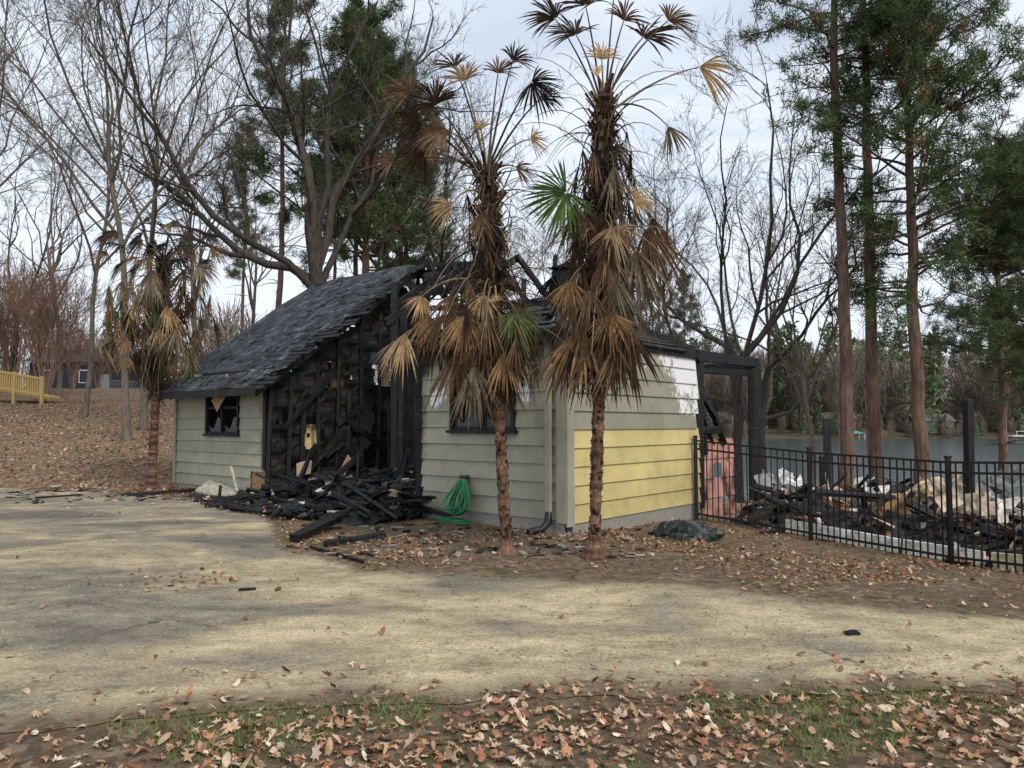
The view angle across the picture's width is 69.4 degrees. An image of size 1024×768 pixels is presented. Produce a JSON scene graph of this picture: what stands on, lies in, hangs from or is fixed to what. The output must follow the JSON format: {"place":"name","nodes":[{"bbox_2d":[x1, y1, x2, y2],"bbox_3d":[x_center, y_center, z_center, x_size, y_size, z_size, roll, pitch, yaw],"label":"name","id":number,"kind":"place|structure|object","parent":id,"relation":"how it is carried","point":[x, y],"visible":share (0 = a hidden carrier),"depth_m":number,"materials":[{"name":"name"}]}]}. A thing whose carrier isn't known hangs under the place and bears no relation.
{"place":"outdoors","nodes":[
{"label":"outdoors","id":0,"kind":"place"},
{"bbox_2d":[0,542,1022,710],"bbox_3d":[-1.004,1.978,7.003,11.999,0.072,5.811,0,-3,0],"label":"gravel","id":1,"kind":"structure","parent":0,"point":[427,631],"depth_m":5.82,"materials":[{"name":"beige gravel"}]},
{"bbox_2d":[0,487,1023,732],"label":"driveway","id":2,"kind":"structure","parent":0,"point":[444,647],"depth_m":5.74,"materials":[{"name":"concrete"}]},
{"bbox_2d":[0,388,1023,767],"bbox_3d":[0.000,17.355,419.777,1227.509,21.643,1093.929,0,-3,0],"label":"ground","id":3,"kind":"structure","parent":0,"point":[30,750],"depth_m":6.81,"materials":[{"name":"brown soil"}]},
{"bbox_2d":[0,243,30,336],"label":"crape myrtle shrub","id":4,"kind":"object","parent":3,"relation":"on","point":[1,263],"visible":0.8,"depth_m":46.48,"materials":[{"name":"brown plant"}]},
{"bbox_2d":[0,264,51,378],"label":"crape myrtle shrub","id":5,"kind":"object","parent":3,"relation":"on","point":[3,334],"visible":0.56,"depth_m":50.38,"materials":[{"name":"brown plant"}]},
{"bbox_2d":[0,370,60,403],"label":"wooden deck railing","id":6,"kind":"object","parent":3,"relation":"on","point":[15,378],"visible":0.98,"depth_m":43.30,"materials":[{"name":"yellow wood"}]},
{"bbox_2d":[0,227,98,388],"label":"crape myrtle shrub","id":7,"kind":"object","parent":3,"relation":"on","point":[20,358],"visible":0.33,"depth_m":54.65,"materials":[{"name":"brown plant"}]},
{"bbox_2d":[0,241,118,398],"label":"crape myrtle shrub","id":8,"kind":"object","parent":3,"relation":"on","point":[39,312],"visible":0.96,"depth_m":47.07,"materials":[{"name":"brown plant"}]},
{"bbox_2d":[10,255,119,387],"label":"crape myrtle shrub","id":9,"kind":"object","parent":3,"relation":"on","point":[41,352],"visible":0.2,"depth_m":60.31,"materials":[{"name":"brown plant"}]},
{"bbox_2d":[26,314,111,388],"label":"crape myrtle shrub","id":10,"kind":"object","parent":3,"relation":"on","point":[68,366],"visible":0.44,"depth_m":56.27,"materials":[{"name":"brown plant"}]},
{"bbox_2d":[0,0,158,201],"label":"bare tree","id":11,"kind":"object","parent":3,"relation":"on","point":[30,156],"visible":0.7,"depth_m":34.51,"materials":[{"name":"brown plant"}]},
{"bbox_2d":[21,349,150,388],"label":"neighbor house","id":12,"kind":"structure","parent":3,"relation":"on","point":[81,376],"depth_m":72.14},
{"bbox_2d":[0,109,181,369],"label":"bare tree","id":13,"kind":"object","parent":3,"relation":"on","point":[14,213],"visible":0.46,"depth_m":55.13,"materials":[{"name":"grey plant"}]},
{"bbox_2d":[68,336,119,388],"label":"crape myrtle shrub","id":14,"kind":"object","parent":3,"relation":"on","point":[98,357],"visible":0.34,"depth_m":62.07,"materials":[{"name":"brown plant"}]},
{"bbox_2d":[0,71,191,396],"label":"bare tree","id":15,"kind":"object","parent":3,"relation":"on","point":[51,248],"visible":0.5,"depth_m":48.41,"materials":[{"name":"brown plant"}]},
{"bbox_2d":[0,0,277,417],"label":"bare tree","id":16,"kind":"object","parent":3,"relation":"on","point":[86,400],"visible":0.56,"depth_m":37.85,"materials":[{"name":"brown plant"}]},
{"bbox_2d":[104,380,173,402],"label":"chain link fence","id":17,"kind":"object","parent":3,"relation":"on","point":[120,387],"visible":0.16,"depth_m":45.58,"materials":[{"name":"paint"}]},
{"bbox_2d":[0,39,295,361],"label":"bare tree","id":18,"kind":"object","parent":3,"relation":"on","point":[199,243],"visible":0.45,"depth_m":44.02,"materials":[{"name":"grey plant"}]},
{"bbox_2d":[83,218,231,488],"bbox_3d":[-8.800,-0.757,18.749,3.278,6.783,3.293,0,-3,0],"label":"windmill palm","id":19,"kind":"object","parent":3,"relation":"on","point":[159,331],"visible":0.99,"depth_m":18.38,"materials":[{"name":"brown plant"}]},
{"bbox_2d":[0,0,315,440],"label":"bare tree","id":20,"kind":"object","parent":3,"relation":"on","point":[126,433],"visible":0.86,"depth_m":28.16,"materials":[{"name":"brown plant"}]},
{"bbox_2d":[15,0,316,344],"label":"bare tree","id":21,"kind":"object","parent":3,"relation":"on","point":[184,206],"visible":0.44,"depth_m":48.20,"materials":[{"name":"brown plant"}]},
{"bbox_2d":[0,0,384,430],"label":"bare tree","id":22,"kind":"object","parent":3,"relation":"on","point":[143,420],"visible":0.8,"depth_m":30.29,"materials":[{"name":"brown plant"}]},
{"bbox_2d":[35,488,386,562],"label":"charred boards","id":23,"kind":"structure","parent":3,"relation":"on","point":[323,523],"depth_m":10.26,"materials":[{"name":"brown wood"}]},
{"bbox_2d":[0,289,442,387],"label":"distant trees","id":24,"kind":"object","parent":3,"relation":"on","point":[227,333],"visible":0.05,"depth_m":91.25,"materials":[{"name":"brown plant"}]},
{"bbox_2d":[205,119,278,332],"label":"pine tree","id":25,"kind":"object","parent":3,"relation":"on","point":[234,272],"visible":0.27,"depth_m":62.60,"materials":[{"name":"green plant"}]},
{"bbox_2d":[2,0,527,361],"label":"bare oak tree","id":26,"kind":"object","parent":3,"relation":"on","point":[317,246],"visible":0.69,"depth_m":31.18,"materials":[{"name":"brown plant"}]},
{"bbox_2d":[140,86,414,324],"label":"bare tree","id":27,"kind":"object","parent":3,"relation":"on","point":[252,301],"visible":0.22,"depth_m":51.92,"materials":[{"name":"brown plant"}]},
{"bbox_2d":[224,0,351,308],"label":"pine tree","id":28,"kind":"object","parent":3,"relation":"on","point":[262,169],"visible":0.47,"depth_m":40.60,"materials":[{"name":"green plant"}]},
{"bbox_2d":[188,450,450,525],"bbox_3d":[-3.126,2.021,15.406,7.155,1.282,5.873,-3,-4,40],"label":"fire debris pile","id":29,"kind":"object","parent":3,"relation":"on","point":[361,497],"visible":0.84,"depth_m":13.23,"materials":[{"name":"black wood"}]},
{"bbox_2d":[296,362,462,475],"bbox_3d":[-2.791,0.764,16.198,4.819,2.815,1.939,-2,-4,38],"label":"half burnt wood","id":30,"kind":"object","parent":29,"relation":"on","point":[311,440],"visible":0.14,"depth_m":17.50,"materials":[{"name":"beige wood"}]},
{"bbox_2d":[300,81,378,278],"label":"pine tree","id":31,"kind":"object","parent":3,"relation":"on","point":[335,268],"visible":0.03,"depth_m":60.38,"materials":[{"name":"green plant"}]},
{"bbox_2d":[287,0,397,275],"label":"pine tree","id":32,"kind":"object","parent":3,"relation":"on","point":[356,3],"visible":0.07,"depth_m":46.36,"materials":[{"name":"green plant"}]},
{"bbox_2d":[162,52,550,312],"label":"bare tree","id":33,"kind":"object","parent":3,"relation":"on","point":[410,285],"visible":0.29,"depth_m":41.35,"materials":[{"name":"grey plant"}]},
{"bbox_2d":[147,251,567,516],"bbox_3d":[-2.892,-0.375,18.446,10.475,6.093,7.578,-3,-4,40],"label":"charred framing","id":34,"kind":"object","parent":3,"relation":"on","point":[404,419],"visible":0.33,"depth_m":17.13,"materials":[{"name":"black wood"}]},
{"bbox_2d":[159,265,441,392],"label":"shingle roof","id":35,"kind":"structure","parent":34,"relation":"on","point":[271,340],"depth_m":19.09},
{"bbox_2d":[264,0,467,292],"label":"pine tree","id":36,"kind":"object","parent":3,"relation":"on","point":[358,231],"visible":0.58,"depth_m":38.06,"materials":[{"name":"green plant"}]},
{"bbox_2d":[309,130,475,288],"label":"bare tree","id":37,"kind":"object","parent":3,"relation":"on","point":[432,197],"visible":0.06,"depth_m":54.60,"materials":[{"name":"grey plant"}]},
{"bbox_2d":[362,47,425,386],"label":"pine tree","id":38,"kind":"object","parent":3,"relation":"on","point":[384,379],"visible":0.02,"depth_m":50.30,"materials":[{"name":"green plant"}]},
{"bbox_2d":[223,0,583,266],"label":"bare tree","id":39,"kind":"object","parent":3,"relation":"on","point":[454,155],"visible":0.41,"depth_m":39.69,"materials":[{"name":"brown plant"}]},
{"bbox_2d":[351,49,457,264],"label":"pine tree","id":40,"kind":"object","parent":3,"relation":"on","point":[414,243],"visible":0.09,"depth_m":43.95,"materials":[{"name":"green plant"}]},
{"bbox_2d":[383,101,465,315],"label":"pine tree","id":41,"kind":"object","parent":3,"relation":"on","point":[428,256],"visible":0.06,"depth_m":54.95,"materials":[{"name":"green plant"}]},
{"bbox_2d":[5,465,860,635],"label":"burnt scraps","id":42,"kind":"object","parent":3,"relation":"on","point":[209,487],"visible":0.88,"depth_m":10.77,"materials":[{"name":"black wood"}]},
{"bbox_2d":[174,482,700,534],"bbox_3d":[-1.168,2.745,18.146,12.460,0.660,8.510,-3,-4,40],"label":"foundation","id":43,"kind":"object","parent":3,"relation":"on","point":[684,512],"visible":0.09,"depth_m":12.12,"materials":[{"name":"concrete"}]},
{"bbox_2d":[211,373,264,488],"bbox_3d":[-6.283,1.075,16.940,2.296,2.703,0.088,-2,-4,37],"label":"exposed plywood","id":44,"kind":"object","parent":43,"relation":"on","point":[256,482],"visible":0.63,"depth_m":16.56,"materials":[{"name":"brown wood"}]},
{"bbox_2d":[175,340,700,523],"bbox_3d":[-2.525,0.985,16.636,12.482,2.810,4.352,-3,-4,40],"label":"siding","id":45,"kind":"object","parent":43,"relation":"on","point":[648,458],"visible":0.77,"depth_m":12.66,"materials":[{"name":"paint"}]},
{"bbox_2d":[202,365,517,436],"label":"window frames","id":46,"kind":"structure","parent":45,"relation":"attached to","point":[452,429],"depth_m":12.53,"materials":[{"name":"brown wood"}]},
{"bbox_2d":[209,405,510,431],"bbox_3d":[-3.687,0.741,14.835,9.750,0.500,0.001,-3,-4,40],"label":"broken glass","id":47,"kind":"object","parent":46,"relation":"attached to","point":[488,422],"visible":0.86,"depth_m":12.33,"materials":[{"name":"grey glass"}]},
{"bbox_2d":[172,337,574,527],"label":"corner trim","id":48,"kind":"structure","parent":45,"relation":"attached to","point":[565,464],"depth_m":11.00,"materials":[{"name":"paint"}]},
{"bbox_2d":[432,475,469,523],"bbox_3d":[-0.994,1.864,12.016,0.665,0.748,0.589,0,-3,0],"label":"garden hose","id":49,"kind":"object","parent":3,"relation":"on","point":[461,485],"visible":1,"depth_m":12.03,"materials":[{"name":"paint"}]},
{"bbox_2d":[210,315,696,532],"bbox_3d":[-1.136,0.301,18.325,12.450,4.600,8.600,-3,-4,40],"label":"sheathing","id":50,"kind":"object","parent":3,"relation":"on","point":[303,373],"visible":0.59,"depth_m":17.91,"materials":[{"name":"brown wood"}]},
{"bbox_2d":[362,122,571,313],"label":"bare tree","id":51,"kind":"object","parent":3,"relation":"on","point":[525,243],"visible":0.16,"depth_m":49.81,"materials":[{"name":"grey plant"}]},
{"bbox_2d":[368,41,582,555],"bbox_3d":[-0.278,-1.200,9.437,2.299,6.659,2.338,3,-4,-43],"label":"windmill palm","id":52,"kind":"object","parent":3,"relation":"on","point":[492,340],"visible":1,"depth_m":9.29,"materials":[{"name":"brown plant"}]},
{"bbox_2d":[438,178,567,298],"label":"bare tree","id":53,"kind":"object","parent":3,"relation":"on","point":[522,254],"visible":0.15,"depth_m":58.38,"materials":[{"name":"grey plant"}]},
{"bbox_2d":[0,399,1023,767],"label":"fallen leaves","id":54,"kind":"object","parent":3,"relation":"on","point":[576,733],"visible":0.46,"depth_m":3.98,"materials":[{"name":"brown plant"}]},
{"bbox_2d":[0,517,1023,766],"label":"scattered twigs","id":55,"kind":"object","parent":3,"relation":"on","point":[688,581],"visible":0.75,"depth_m":8.23,"materials":[{"name":"brown plant"}]},
{"bbox_2d":[527,512,551,534],"bbox_3d":[0.415,2.063,10.941,0.409,0.335,0.126,2,-4,-28],"label":"downspout elbow","id":56,"kind":"object","parent":3,"relation":"on","point":[545,525],"visible":0.98,"depth_m":10.92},
{"bbox_2d":[95,681,1023,767],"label":"grass","id":57,"kind":"structure","parent":3,"relation":"on","point":[137,728],"depth_m":3.99,"materials":[{"name":"green plant"}]},
{"bbox_2d":[430,169,695,304],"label":"bare tree","id":58,"kind":"object","parent":3,"relation":"on","point":[571,252],"visible":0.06,"depth_m":45.42,"materials":[{"name":"grey plant"}]},
{"bbox_2d":[448,168,714,328],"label":"bare tree","id":59,"kind":"object","parent":3,"relation":"on","point":[513,239],"visible":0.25,"depth_m":54.76,"materials":[{"name":"grey plant"}]},
{"bbox_2d":[511,142,715,339],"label":"bare tree","id":60,"kind":"object","parent":3,"relation":"on","point":[658,318],"visible":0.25,"depth_m":44.37,"materials":[{"name":"grey plant"}]},
{"bbox_2d":[515,0,737,560],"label":"windmill palm","id":61,"kind":"object","parent":3,"relation":"on","point":[602,340],"visible":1,"depth_m":8.95,"materials":[{"name":"brown plant"}]},
{"bbox_2d":[636,252,682,338],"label":"pine tree","id":62,"kind":"object","parent":3,"relation":"on","point":[655,318],"visible":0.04,"depth_m":66.35,"materials":[{"name":"green plant"}]},
{"bbox_2d":[628,178,731,352],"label":"tree","id":63,"kind":"object","parent":3,"relation":"on","point":[672,285],"visible":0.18,"depth_m":53.06,"materials":[{"name":"plant"}]},
{"bbox_2d":[648,520,724,541],"bbox_3d":[2.673,2.231,11.234,1.178,0.323,0.676,0,-3,0],"label":"plastic tarp","id":64,"kind":"object","parent":3,"relation":"on","point":[681,530],"visible":0.97,"depth_m":11.14,"materials":[{"name":"plastic"}]},
{"bbox_2d":[671,266,708,363],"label":"pine tree","id":65,"kind":"object","parent":3,"relation":"on","point":[695,317],"visible":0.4,"depth_m":71.97,"materials":[{"name":"green plant"}]},
{"bbox_2d":[638,210,795,385],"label":"bare tree","id":66,"kind":"object","parent":3,"relation":"on","point":[692,309],"visible":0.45,"depth_m":49.81,"materials":[{"name":"grey plant"}]},
{"bbox_2d":[702,438,734,515],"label":"pink interior wall","id":67,"kind":"structure","parent":3,"relation":"on","point":[726,476],"depth_m":15.38,"materials":[{"name":"paint"}]},
{"bbox_2d":[620,91,941,472],"bbox_3d":[12.874,-4.442,36.175,21.576,21.259,13.165,-7,-8,67],"label":"bare tree","id":68,"kind":"object","parent":3,"relation":"on","point":[767,389],"visible":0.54,"depth_m":34.87,"materials":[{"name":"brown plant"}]},
{"bbox_2d":[551,0,1023,502],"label":"bare tree","id":69,"kind":"object","parent":3,"relation":"on","point":[736,381],"visible":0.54,"depth_m":30.47,"materials":[{"name":"brown plant"}]},
{"bbox_2d":[714,126,944,489],"bbox_3d":[11.506,-2.969,29.059,9.853,16.978,13.856,-2,-4,32],"label":"bare tree","id":70,"kind":"object","parent":3,"relation":"on","point":[806,396],"visible":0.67,"depth_m":30.84,"materials":[{"name":"grey plant"}]},
{"bbox_2d":[722,0,937,486],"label":"pine tree","id":71,"kind":"object","parent":3,"relation":"on","point":[818,20],"visible":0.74,"depth_m":25.64,"materials":[{"name":"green plant"}]},
{"bbox_2d":[817,412,857,431],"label":"lake house","id":72,"kind":"structure","parent":3,"relation":"on","point":[824,417],"depth_m":198.78,"materials":[{"name":"paint"}]},
{"bbox_2d":[687,320,1023,437],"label":"distant trees","id":73,"kind":"object","parent":3,"relation":"on","point":[785,397],"visible":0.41,"depth_m":204.44,"materials":[{"name":"green plant"}]},
{"bbox_2d":[693,436,1023,571],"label":"iron fence","id":74,"kind":"object","parent":3,"relation":"on","point":[948,473],"visible":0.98,"depth_m":11.59,"materials":[{"name":"metal"}]},
{"bbox_2d":[775,296,950,421],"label":"bare tree","id":75,"kind":"object","parent":3,"relation":"on","point":[862,351],"visible":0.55,"depth_m":51.45,"materials":[{"name":"grey plant"}]},
{"bbox_2d":[772,0,962,485],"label":"pine tree","id":76,"kind":"object","parent":3,"relation":"on","point":[873,407],"visible":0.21,"depth_m":27.22,"materials":[{"name":"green plant"}]},
{"bbox_2d":[727,399,1023,572],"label":"collapsed house rubble","id":77,"kind":"object","parent":3,"relation":"on","point":[968,428],"visible":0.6,"depth_m":12.97,"materials":[{"name":"brown wood"}]},
{"bbox_2d":[757,0,1023,482],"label":"pine tree","id":78,"kind":"object","parent":3,"relation":"on","point":[924,35],"visible":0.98,"depth_m":24.53,"materials":[{"name":"green plant"}]},
{"bbox_2d":[785,519,1022,570],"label":"foundation","id":79,"kind":"object","parent":3,"relation":"on","point":[1019,558],"visible":0.58,"depth_m":11.55,"materials":[{"name":"grey concrete"}]},
{"bbox_2d":[902,414,954,433],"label":"lake house","id":80,"kind":"structure","parent":3,"relation":"on","point":[937,422],"depth_m":195.75,"materials":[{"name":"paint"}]},
{"bbox_2d":[891,120,1023,471],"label":"pine tree","id":81,"kind":"object","parent":3,"relation":"on","point":[1003,442],"visible":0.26,"depth_m":40.24,"materials":[{"name":"green plant"}]},
{"bbox_2d":[946,131,1023,423],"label":"pine tree","id":82,"kind":"object","parent":3,"relation":"on","point":[1011,260],"visible":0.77,"depth_m":24.43,"materials":[{"name":"green plant"}]},
{"bbox_2d":[961,130,1023,374],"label":"pine tree","id":83,"kind":"object","parent":3,"relation":"on","point":[997,344],"visible":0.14,"depth_m":32.41,"materials":[{"name":"green plant"}]},
{"bbox_2d":[1007,413,1023,431],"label":"lake house","id":84,"kind":"structure","parent":3,"relation":"on","point":[1016,421],"depth_m":199.37,"materials":[{"name":"paint"}]},
{"bbox_2d":[0,0,1023,392],"label":"sky","id":85,"kind":"structure","parent":0,"point":[495,26],"materials":[{"name":"white"}]},
{"bbox_2d":[408,254,761,508],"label":"charred roof and porch","id":86,"kind":"structure","parent":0,"point":[737,365],"depth_m":14.47,"materials":[{"name":"black wood"}]},
{"bbox_2d":[713,438,1023,501],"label":"lake water","id":87,"kind":"structure","parent":0,"point":[940,448],"depth_m":87.47,"materials":[{"name":"grey liquid"}]},
{"bbox_2d":[854,431,864,438],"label":"dock canopy","id":88,"kind":"object","parent":87,"relation":"in","point":[856,432],"visible":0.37,"depth_m":179.39,"materials":[{"name":"paint"}]},
{"bbox_2d":[1008,431,1023,438],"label":"boat dock","id":89,"kind":"object","parent":87,"relation":"on","point":[1013,436],"visible":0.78,"depth_m":180.19,"materials":[{"name":"paint"}]}
]}

